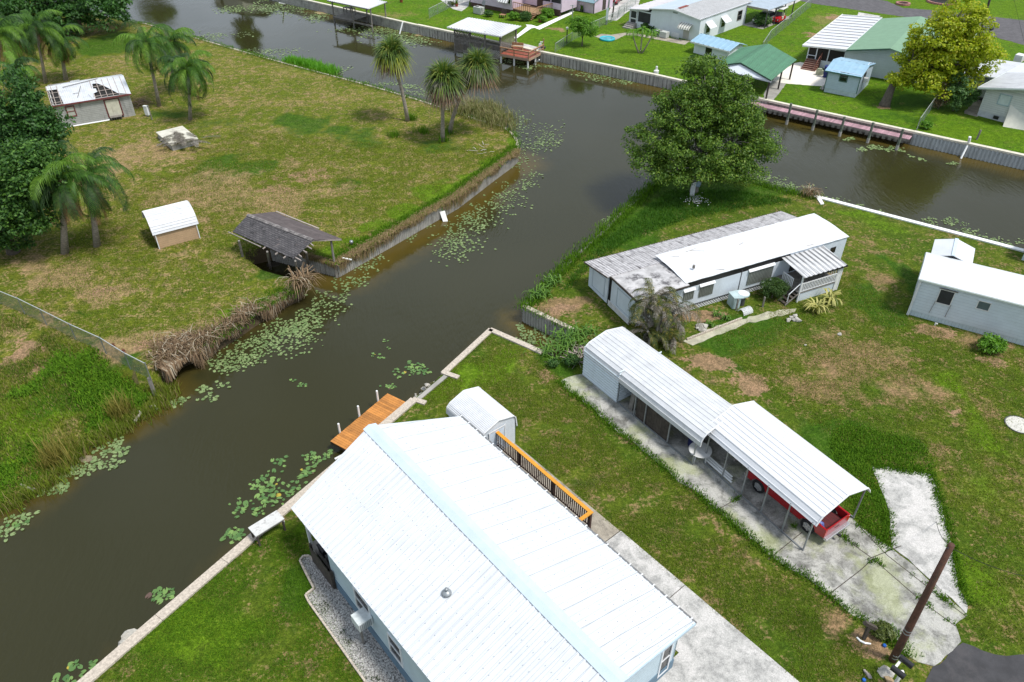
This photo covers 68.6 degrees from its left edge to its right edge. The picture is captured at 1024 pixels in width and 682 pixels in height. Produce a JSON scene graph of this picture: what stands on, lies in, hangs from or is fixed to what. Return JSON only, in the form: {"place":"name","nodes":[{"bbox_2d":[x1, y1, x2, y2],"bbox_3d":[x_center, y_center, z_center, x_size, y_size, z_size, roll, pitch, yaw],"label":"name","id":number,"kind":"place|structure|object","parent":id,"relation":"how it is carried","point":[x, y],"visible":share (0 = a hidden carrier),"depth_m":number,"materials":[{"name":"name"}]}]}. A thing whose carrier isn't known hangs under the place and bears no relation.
{"place":"outdoors","nodes":[
{"label":"outdoors","id":0,"kind":"place"},
{"bbox_2d":[108,530,371,681],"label":"lawn","id":1,"kind":"structure","parent":0,"point":[239,625],"depth_m":30.54,"materials":[{"name":"green plant"}]},
{"bbox_2d":[0,1,515,503],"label":"lawn peninsula","id":2,"kind":"object","parent":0,"point":[268,97],"visible":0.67,"depth_m":64.54},
{"bbox_2d":[0,13,33,64],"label":"queen palm","id":3,"kind":"object","parent":2,"relation":"on","point":[14,29],"visible":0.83,"depth_m":75.37,"materials":[{"name":"green plant"}]},
{"bbox_2d":[0,51,40,93],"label":"queen palm","id":4,"kind":"object","parent":2,"relation":"on","point":[28,68],"visible":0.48,"depth_m":71.61,"materials":[{"name":"green plant"}]},
{"bbox_2d":[0,136,71,254],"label":"dark oak","id":5,"kind":"object","parent":2,"relation":"on","point":[19,217],"visible":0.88,"depth_m":50.37,"materials":[{"name":"green plant"}]},
{"bbox_2d":[0,63,76,191],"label":"dark oak","id":6,"kind":"object","parent":2,"relation":"on","point":[22,117],"visible":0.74,"depth_m":55.61,"materials":[{"name":"green plant"}]},
{"bbox_2d":[10,9,69,83],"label":"queen palm","id":7,"kind":"object","parent":2,"relation":"on","point":[33,29],"visible":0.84,"depth_m":80.29,"materials":[{"name":"green plant"}]},
{"bbox_2d":[10,152,115,254],"bbox_3d":[-30.834,-9.384,52.464,5.666,8.070,5.711,-26,44,-30],"label":"queen palm","id":8,"kind":"object","parent":2,"relation":"on","point":[65,205],"visible":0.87,"depth_m":50.58,"materials":[{"name":"green plant"}]},
{"bbox_2d":[39,22,89,80],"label":"queen palm","id":9,"kind":"object","parent":2,"relation":"on","point":[69,50],"visible":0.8,"depth_m":82.38,"materials":[{"name":"green plant"}]},
{"bbox_2d":[0,0,133,36],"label":"dark oak","id":10,"kind":"object","parent":2,"relation":"on","point":[75,11],"visible":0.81,"depth_m":96.13,"materials":[{"name":"green plant"}]},
{"bbox_2d":[0,314,146,444],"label":"grass","id":11,"kind":"structure","parent":2,"relation":"on","point":[15,404],"depth_m":41.54,"materials":[{"name":"plant"}]},
{"bbox_2d":[0,344,151,500],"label":"lot weeds","id":12,"kind":"object","parent":2,"relation":"on","point":[77,369],"visible":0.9,"depth_m":43.02,"materials":[{"name":"green plant"}]},
{"bbox_2d":[0,291,151,379],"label":"chain link fence","id":13,"kind":"object","parent":2,"relation":"on","point":[83,337],"visible":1,"depth_m":45.70,"materials":[{"name":"silver metal"}]},
{"bbox_2d":[0,311,162,494],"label":"lot grass","id":14,"kind":"structure","parent":2,"relation":"on","point":[16,370],"depth_m":43.40,"materials":[{"name":"plant"}]},
{"bbox_2d":[42,140,135,247],"bbox_3d":[-29.525,-9.766,53.144,5.847,7.808,6.543,0,37,0],"label":"queen palm","id":15,"kind":"object","parent":2,"relation":"on","point":[97,199],"visible":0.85,"depth_m":51.78,"materials":[{"name":"green plant"}]},
{"bbox_2d":[45,74,135,125],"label":"ruined cottage","id":16,"kind":"structure","parent":2,"relation":"on","point":[94,100],"depth_m":74.41,"materials":[{"name":"metal"}]},
{"bbox_2d":[112,20,174,106],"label":"queen palm","id":17,"kind":"object","parent":2,"relation":"on","point":[147,44],"visible":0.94,"depth_m":74.25,"materials":[{"name":"green plant"}]},
{"bbox_2d":[145,24,195,91],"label":"queen palm","id":18,"kind":"object","parent":2,"relation":"on","point":[174,40],"visible":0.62,"depth_m":78.52,"materials":[{"name":"green plant"}]},
{"bbox_2d":[142,200,199,248],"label":"barn shed","id":19,"kind":"structure","parent":2,"relation":"on","point":[173,224],"depth_m":55.09,"materials":[{"name":"white paint"}]},
{"bbox_2d":[156,126,198,150],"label":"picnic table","id":20,"kind":"object","parent":2,"relation":"on","point":[168,132],"visible":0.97,"depth_m":70.40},
{"bbox_2d":[156,131,220,146],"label":"fallen fronds","id":21,"kind":"object","parent":20,"relation":"on","point":[178,138],"visible":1,"depth_m":69.45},
{"bbox_2d":[154,347,207,385],"bbox_3d":[-19.995,1.571,45.293,1.610,1.651,2.863,25,44,29],"label":"reed clump","id":22,"kind":"object","parent":2,"relation":"on","point":[169,370],"visible":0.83,"depth_m":44.52,"materials":[{"name":"plant"}]},
{"bbox_2d":[157,50,215,120],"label":"queen palm","id":23,"kind":"object","parent":2,"relation":"on","point":[187,70],"visible":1,"depth_m":71.92,"materials":[{"name":"green plant"}]},
{"bbox_2d":[136,292,267,369],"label":"reed heads","id":24,"kind":"object","parent":2,"relation":"on","point":[187,340],"visible":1,"depth_m":45.77,"materials":[{"name":"plant"}]},
{"bbox_2d":[162,286,304,361],"bbox_3d":[-17.480,-0.827,48.338,1.280,1.495,10.471,25,43,28],"label":"reed curtain","id":25,"kind":"object","parent":2,"relation":"hanging from","point":[210,350],"visible":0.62,"depth_m":49.22,"materials":[{"name":"plant"}]},
{"bbox_2d":[205,278,312,347],"bbox_3d":[-16.822,-2.024,48.673,2.724,0.252,9.181,22,42,26],"label":"bank fringe","id":26,"kind":"object","parent":2,"relation":"on","point":[276,295],"visible":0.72,"depth_m":49.58,"materials":[{"name":"brown plant"}]},
{"bbox_2d":[272,262,325,297],"bbox_3d":[-14.205,-4.124,50.629,3.647,1.251,3.533,21,42,25],"label":"dead reed clump","id":27,"kind":"object","parent":2,"relation":"on","point":[301,280],"visible":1,"depth_m":50.41,"materials":[{"name":"plant"}]},
{"bbox_2d":[270,249,337,275],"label":"seawall","id":28,"kind":"object","parent":2,"relation":"attached to","point":[326,269],"visible":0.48,"depth_m":54.75,"materials":[{"name":"grey concrete"}]},
{"bbox_2d":[370,31,416,121],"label":"cabbage palm","id":29,"kind":"object","parent":2,"relation":"on","point":[391,53],"visible":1,"depth_m":70.84,"materials":[{"name":"green plant"}]},
{"bbox_2d":[323,144,522,264],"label":"bank edge grass","id":30,"kind":"structure","parent":2,"relation":"on","point":[432,201],"depth_m":60.43,"materials":[{"name":"plant"}]},
{"bbox_2d":[327,148,523,272],"bbox_3d":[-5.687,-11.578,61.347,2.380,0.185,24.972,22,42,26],"label":"overhang straw","id":31,"kind":"object","parent":2,"relation":"on","point":[408,222],"visible":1,"depth_m":59.56,"materials":[{"name":"brown plant"}]},
{"bbox_2d":[337,156,517,276],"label":"seawall","id":32,"kind":"object","parent":2,"relation":"attached to","point":[429,219],"visible":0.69,"depth_m":59.84,"materials":[{"name":"concrete"}]},
{"bbox_2d":[417,56,471,141],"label":"cabbage palm","id":33,"kind":"object","parent":2,"relation":"on","point":[441,94],"visible":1,"depth_m":67.09,"materials":[{"name":"green plant"}]},
{"bbox_2d":[113,18,824,330],"bbox_3d":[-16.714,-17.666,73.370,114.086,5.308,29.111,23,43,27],"label":"kerb grass","id":34,"kind":"structure","parent":2,"relation":"on","point":[624,210],"depth_m":59.56,"materials":[{"name":"plant"}]},
{"bbox_2d":[448,44,502,133],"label":"cabbage palm","id":35,"kind":"object","parent":2,"relation":"on","point":[478,69],"visible":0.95,"depth_m":68.19,"materials":[{"name":"green plant"}]},
{"bbox_2d":[438,93,529,132],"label":"bank bushes","id":36,"kind":"object","parent":2,"relation":"on","point":[494,115],"visible":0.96,"depth_m":75.79,"materials":[{"name":"green plant"}]},
{"bbox_2d":[23,129,501,349],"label":"lawn","id":37,"kind":"structure","parent":0,"point":[240,206],"depth_m":60.14,"materials":[{"name":"green plant"}]},
{"bbox_2d":[0,0,1023,681],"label":"canal water","id":38,"kind":"structure","parent":0,"point":[88,564],"depth_m":50.02,"materials":[{"name":"liquid"}]},
{"bbox_2d":[21,385,137,475],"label":"tall reeds","id":39,"kind":"object","parent":38,"relation":"in","point":[51,456],"visible":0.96,"depth_m":39.58,"materials":[{"name":"green plant"}]},
{"bbox_2d":[0,377,182,520],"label":"shore reeds","id":40,"kind":"object","parent":38,"relation":"on","point":[120,429],"visible":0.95,"depth_m":40.52,"materials":[{"name":"green plant"}]},
{"bbox_2d":[228,211,341,277],"bbox_3d":[-16.212,-6.211,54.116,7.588,4.345,4.410,23,43,27],"label":"shingled boathouse","id":41,"kind":"object","parent":38,"relation":"in","point":[280,233],"visible":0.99,"depth_m":52.92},
{"bbox_2d":[280,53,340,74],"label":"canal grass","id":42,"kind":"structure","parent":38,"relation":"on","point":[315,64],"depth_m":92.31,"materials":[{"name":"plant"}]},
{"bbox_2d":[327,0,387,31],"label":"covered dock","id":43,"kind":"object","parent":38,"relation":"in","point":[361,4],"visible":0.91,"depth_m":105.70,"materials":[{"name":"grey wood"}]},
{"bbox_2d":[330,390,404,459],"bbox_3d":[-8.018,4.895,41.515,1.597,2.347,5.127,22,42,26],"label":"wooden dock","id":44,"kind":"object","parent":38,"relation":"in","point":[378,412],"visible":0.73,"depth_m":41.46,"materials":[{"name":"orange wood"}]},
{"bbox_2d":[447,17,520,58],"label":"lattice boathouse","id":45,"kind":"object","parent":38,"relation":"in","point":[483,27],"visible":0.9,"depth_m":95.05,"materials":[{"name":"grey wood"}]},
{"bbox_2d":[0,0,1023,541],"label":"lily pad beds","id":46,"kind":"object","parent":38,"relation":"on","point":[182,398],"visible":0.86,"depth_m":50.61,"materials":[{"name":"plant"}]},
{"bbox_2d":[500,38,543,67],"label":"red deck","id":47,"kind":"structure","parent":38,"relation":"in","point":[514,53],"depth_m":92.95,"materials":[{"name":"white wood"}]},
{"bbox_2d":[752,101,911,149],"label":"dock","id":48,"kind":"object","parent":38,"relation":"in","point":[822,120],"visible":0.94,"depth_m":76.03,"materials":[{"name":"brown wood"}]},
{"bbox_2d":[94,171,1023,681],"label":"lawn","id":49,"kind":"structure","parent":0,"point":[882,257],"depth_m":39.89,"materials":[{"name":"plant"}]},
{"bbox_2d":[77,398,416,681],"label":"seawall","id":50,"kind":"object","parent":49,"relation":"attached to","point":[106,663],"visible":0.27,"depth_m":31.99,"materials":[{"name":"concrete"}]},
{"bbox_2d":[248,510,285,546],"bbox_3d":[-11.141,8.568,34.298,1.460,0.800,0.690,-30,47,-34],"label":"cleaning table","id":51,"kind":"object","parent":49,"relation":"on","point":[265,524],"visible":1,"depth_m":34.03,"materials":[{"name":"white wood"}]},
{"bbox_2d":[299,554,366,681],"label":"brick edging","id":52,"kind":"object","parent":49,"relation":"on","point":[326,626],"visible":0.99,"depth_m":30.98,"materials":[{"name":"concrete"}]},
{"bbox_2d":[301,557,406,681],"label":"gravel bed","id":53,"kind":"object","parent":49,"relation":"on","point":[372,666],"visible":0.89,"depth_m":30.54,"materials":[{"name":"gravel"}]},
{"bbox_2d":[309,542,335,588],"bbox_3d":[-8.202,9.728,32.456,0.122,1.200,1.960,-27,45,-31],"label":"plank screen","id":54,"kind":"object","parent":53,"relation":"on","point":[327,574],"visible":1,"depth_m":32.31,"materials":[{"name":"grey wood"}]},
{"bbox_2d":[446,386,517,449],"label":"garden shed","id":55,"kind":"structure","parent":49,"relation":"on","point":[483,412],"depth_m":38.22,"materials":[{"name":"white paint"}]},
{"bbox_2d":[441,327,543,372],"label":"seawall","id":56,"kind":"object","parent":49,"relation":"attached to","point":[469,349],"visible":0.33,"depth_m":45.86,"materials":[{"name":"concrete"}]},
{"bbox_2d":[291,415,696,681],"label":"white roofed house","id":57,"kind":"structure","parent":49,"relation":"on","point":[460,548],"depth_m":28.70,"materials":[{"name":"paint"}]},
{"bbox_2d":[351,607,372,643],"bbox_3d":[-5.877,11.416,29.816,0.620,1.720,0.635,-27,45,-31],"label":"air conditioner","id":58,"kind":"object","parent":57,"relation":"attached to","point":[362,619],"depth_m":29.28,"materials":[{"name":"metal"}]},
{"bbox_2d":[523,305,573,338],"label":"seawall","id":59,"kind":"object","parent":49,"relation":"attached to","point":[540,322],"visible":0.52,"depth_m":48.72,"materials":[{"name":"concrete"}]},
{"bbox_2d":[503,443,618,540],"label":"walkway","id":60,"kind":"structure","parent":49,"relation":"on","point":[606,531],"depth_m":35.72,"materials":[{"name":"wood"}]},
{"bbox_2d":[496,431,593,528],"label":"railing","id":61,"kind":"structure","parent":60,"relation":"on","point":[560,487],"depth_m":35.62,"materials":[{"name":"orange wood"}]},
{"bbox_2d":[545,324,587,354],"bbox_3d":[3.401,-0.117,45.964,2.804,0.630,3.111,0,37,0],"label":"strap leaf plant","id":62,"kind":"object","parent":49,"relation":"on","point":[571,339],"visible":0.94,"depth_m":45.91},
{"bbox_2d":[417,337,879,681],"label":"lawn","id":63,"kind":"structure","parent":49,"relation":"on","point":[631,493],"depth_m":35.59,"materials":[{"name":"green plant"}]},
{"bbox_2d":[619,278,703,353],"bbox_3d":[9.073,-1.619,45.700,5.160,4.351,5.232,0,37,0],"label":"dying palm clump","id":64,"kind":"object","parent":49,"relation":"on","point":[657,307],"visible":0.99,"depth_m":44.67,"materials":[{"name":"grey plant"}]},
{"bbox_2d":[620,52,787,193],"bbox_3d":[15.362,-16.637,59.682,13.271,11.043,8.698,0,37,0],"label":"broadleaf tree","id":65,"kind":"object","parent":49,"relation":"on","point":[673,148],"visible":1,"depth_m":58.60,"materials":[{"name":"green plant"}]},
{"bbox_2d":[584,211,848,326],"bbox_3d":[14.152,-5.589,51.437,17.961,2.836,5.915,-16,40,-20],"label":"old trailer home","id":66,"kind":"object","parent":49,"relation":"on","point":[706,267],"visible":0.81,"depth_m":49.90,"materials":[{"name":"white paint"}]},
{"bbox_2d":[777,245,847,305],"bbox_3d":[19.698,-4.386,50.392,4.900,2.190,2.457,-16,40,-20],"label":"porch","id":67,"kind":"object","parent":66,"relation":"attached to","point":[810,276],"visible":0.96,"depth_m":49.97,"materials":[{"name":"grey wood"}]},
{"bbox_2d":[727,290,749,308],"bbox_3d":[14.912,-2.750,49.284,1.266,0.890,0.920,-9,38,-12],"label":"heat pump","id":68,"kind":"object","parent":49,"relation":"on","point":[740,295],"visible":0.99,"depth_m":49.06,"materials":[{"name":"white metal"}]},
{"bbox_2d":[684,309,794,344],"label":"mobile home path","id":69,"kind":"structure","parent":49,"relation":"on","point":[718,331],"depth_m":47.67,"materials":[{"name":"concrete"}]},
{"bbox_2d":[759,276,790,299],"bbox_3d":[17.389,-3.353,49.856,1.902,1.777,2.068,26,44,30],"label":"round shrub","id":70,"kind":"object","parent":49,"relation":"on","point":[780,289],"visible":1,"depth_m":49.42,"materials":[{"name":"green plant"}]},
{"bbox_2d":[825,419,937,546],"bbox_3d":[17.869,6.491,37.759,5.335,0.126,8.066,29,46,33],"label":"clover patch","id":71,"kind":"object","parent":49,"relation":"on","point":[865,469],"visible":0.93,"depth_m":38.41,"materials":[{"name":"green plant"}]},
{"bbox_2d":[870,620,896,640],"bbox_3d":[15.016,11.846,30.514,1.024,0.936,0.927,0,37,0],"label":"leafy bush","id":72,"kind":"object","parent":49,"relation":"on","point":[884,631],"visible":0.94,"depth_m":30.23,"materials":[{"name":"green plant"}]},
{"bbox_2d":[815,196,1023,251],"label":"seawall","id":73,"kind":"object","parent":49,"relation":"attached to","point":[820,199],"visible":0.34,"depth_m":58.37,"materials":[{"name":"concrete"}]},
{"bbox_2d":[872,466,967,612],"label":"side slab","id":74,"kind":"structure","parent":49,"relation":"on","point":[919,540],"depth_m":35.08,"materials":[{"name":"concrete"}]},
{"bbox_2d":[888,521,1022,663],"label":"utility pole","id":75,"kind":"object","parent":49,"relation":"on","point":[913,618],"visible":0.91,"depth_m":27.40,"materials":[{"name":"wood"}]},
{"bbox_2d":[906,238,1023,345],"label":"white mobile home","id":76,"kind":"object","parent":49,"relation":"on","point":[956,287],"visible":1,"depth_m":46.86,"materials":[{"name":"metal"}]},
{"bbox_2d":[925,643,1023,681],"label":"asphalt lane","id":77,"kind":"structure","parent":49,"relation":"on","point":[963,662],"depth_m":29.50,"materials":[{"name":"asphalt"}]},
{"bbox_2d":[977,332,1008,354],"bbox_3d":[29.002,0.328,45.375,1.700,1.412,1.610,24,43,28],"label":"leafy bush","id":78,"kind":"object","parent":49,"relation":"on","point":[993,343],"visible":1,"depth_m":45.11,"materials":[{"name":"green plant"}]},
{"bbox_2d":[284,0,1023,153],"bbox_3d":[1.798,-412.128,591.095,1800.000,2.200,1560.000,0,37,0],"label":"gardens","id":79,"kind":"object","parent":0,"point":[907,108],"visible":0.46,"depth_m":95.35,"materials":[{"name":"plant"}]},
{"bbox_2d":[272,0,416,33],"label":"seawall","id":80,"kind":"object","parent":79,"relation":"attached to","point":[409,27],"visible":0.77,"depth_m":109.40,"materials":[{"name":"concrete"}]},
{"bbox_2d":[470,0,578,16],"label":"pink house","id":81,"kind":"structure","parent":79,"relation":"on","point":[558,6],"depth_m":108.53,"materials":[{"name":"paint"}]},
{"bbox_2d":[565,15,598,45],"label":"citrus tree","id":82,"kind":"object","parent":79,"relation":"on","point":[582,24],"visible":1,"depth_m":94.13,"materials":[{"name":"green plant"}]},
{"bbox_2d":[416,24,768,104],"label":"seawall","id":83,"kind":"object","parent":79,"relation":"attached to","point":[623,73],"visible":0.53,"depth_m":91.18,"materials":[{"name":"concrete"}]},
{"bbox_2d":[575,0,612,13],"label":"pink shed","id":84,"kind":"structure","parent":79,"relation":"on","point":[593,6],"depth_m":109.23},
{"bbox_2d":[622,0,752,39],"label":"mobile home","id":85,"kind":"object","parent":79,"relation":"on","point":[687,19],"visible":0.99,"depth_m":99.89,"materials":[{"name":"white paint"}]},
{"bbox_2d":[690,33,745,59],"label":"blue roofed shed","id":86,"kind":"structure","parent":79,"relation":"on","point":[705,43],"depth_m":91.84,"materials":[{"name":"metal"}]},
{"bbox_2d":[714,44,796,98],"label":"green roofed shelter","id":87,"kind":"object","parent":79,"relation":"on","point":[768,63],"visible":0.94,"depth_m":82.69,"materials":[{"name":"metal"}]},
{"bbox_2d":[743,0,795,28],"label":"carport","id":88,"kind":"object","parent":79,"relation":"on","point":[766,5],"visible":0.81,"depth_m":103.93,"materials":[{"name":"metal"}]},
{"bbox_2d":[773,62,825,85],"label":"side patio","id":89,"kind":"structure","parent":79,"relation":"on","point":[799,75],"depth_m":86.44,"materials":[{"name":"concrete"}]},
{"bbox_2d":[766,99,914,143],"bbox_3d":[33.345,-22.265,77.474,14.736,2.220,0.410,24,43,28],"label":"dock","id":90,"kind":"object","parent":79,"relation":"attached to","point":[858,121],"visible":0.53,"depth_m":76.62,"materials":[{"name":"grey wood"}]},
{"bbox_2d":[824,57,875,97],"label":"blue clapboard shed","id":91,"kind":"structure","parent":79,"relation":"on","point":[848,77],"depth_m":81.25,"materials":[{"name":"wood"}]},
{"bbox_2d":[801,14,941,82],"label":"sunroom house","id":92,"kind":"structure","parent":79,"relation":"on","point":[878,41],"depth_m":88.86,"materials":[{"name":"white paint"}]},
{"bbox_2d":[800,0,1023,44],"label":"street","id":93,"kind":"structure","parent":79,"relation":"on","point":[1008,29],"depth_m":110.08,"materials":[{"name":"asphalt"}]},
{"bbox_2d":[878,0,1010,106],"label":"yellow leaved tree","id":94,"kind":"object","parent":79,"relation":"on","point":[962,44],"visible":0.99,"depth_m":75.30,"materials":[{"name":"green plant"}]},
{"bbox_2d":[937,72,981,111],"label":"leafy shrub","id":95,"kind":"object","parent":79,"relation":"on","point":[961,99],"visible":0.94,"depth_m":76.44,"materials":[{"name":"green plant"}]},
{"bbox_2d":[910,130,1023,169],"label":"seawall","id":96,"kind":"object","parent":79,"relation":"attached to","point":[1004,157],"visible":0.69,"depth_m":71.20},
{"bbox_2d":[963,53,1023,121],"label":"grey clapboard house","id":97,"kind":"structure","parent":79,"relation":"on","point":[1002,88],"depth_m":75.72,"materials":[{"name":"metal"}]},
{"bbox_2d":[1003,105,1023,129],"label":"cellar hatch","id":98,"kind":"object","parent":79,"relation":"on","point":[1014,118],"visible":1,"depth_m":74.31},
{"bbox_2d":[557,187,798,292],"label":"grass","id":99,"kind":"structure","parent":0,"point":[688,211],"depth_m":60.08,"materials":[{"name":"plant"}]},
{"bbox_2d":[606,531,798,681],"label":"driveway","id":100,"kind":"structure","parent":0,"point":[713,645],"depth_m":30.18,"materials":[{"name":"concrete"}]},
{"bbox_2d":[561,374,966,665],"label":"carport slab","id":101,"kind":"structure","parent":0,"point":[877,590],"depth_m":33.89,"materials":[{"name":"concrete"}]},
{"bbox_2d":[635,397,669,440],"bbox_3d":[7.448,3.970,39.604,0.080,1.739,2.520,-23,43,-27],"label":"plank partition","id":102,"kind":"object","parent":101,"relation":"on","point":[656,422],"visible":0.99,"depth_m":39.66,"materials":[{"name":"brown wood"}]},
{"bbox_2d":[582,327,731,464],"bbox_3d":[7.976,2.628,40.733,3.250,2.554,9.020,-23,43,-27],"label":"carport","id":103,"kind":"object","parent":101,"relation":"on","point":[681,400],"visible":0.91,"depth_m":40.02,"materials":[{"name":"metal"}]},
{"bbox_2d":[554,377,978,666],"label":"slab edge grass","id":104,"kind":"structure","parent":101,"relation":"on","point":[885,537],"depth_m":35.06,"materials":[{"name":"plant"}]},
{"bbox_2d":[703,401,870,550],"bbox_3d":[12.897,6.077,35.962,3.663,2.864,6.920,-21,42,-25],"label":"carport","id":105,"kind":"object","parent":101,"relation":"on","point":[812,484],"visible":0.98,"depth_m":34.88,"materials":[{"name":"metal"}]},
{"bbox_2d":[744,470,849,541],"bbox_3d":[13.446,7.264,35.463,1.890,1.580,5.040,-22,43,-27],"label":"pickup truck","id":106,"kind":"object","parent":101,"relation":"on","point":[835,520],"visible":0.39,"depth_m":34.59,"materials":[{"name":"red paint"}]},
{"bbox_2d":[731,491,974,627],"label":"weeds","id":107,"kind":"object","parent":101,"relation":"on","point":[869,560],"visible":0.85,"depth_m":33.28,"materials":[{"name":"green plant"}]},
{"bbox_2d":[717,272,1023,650],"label":"lawn","id":108,"kind":"structure","parent":0,"point":[915,418],"depth_m":42.32,"materials":[{"name":"green plant"}]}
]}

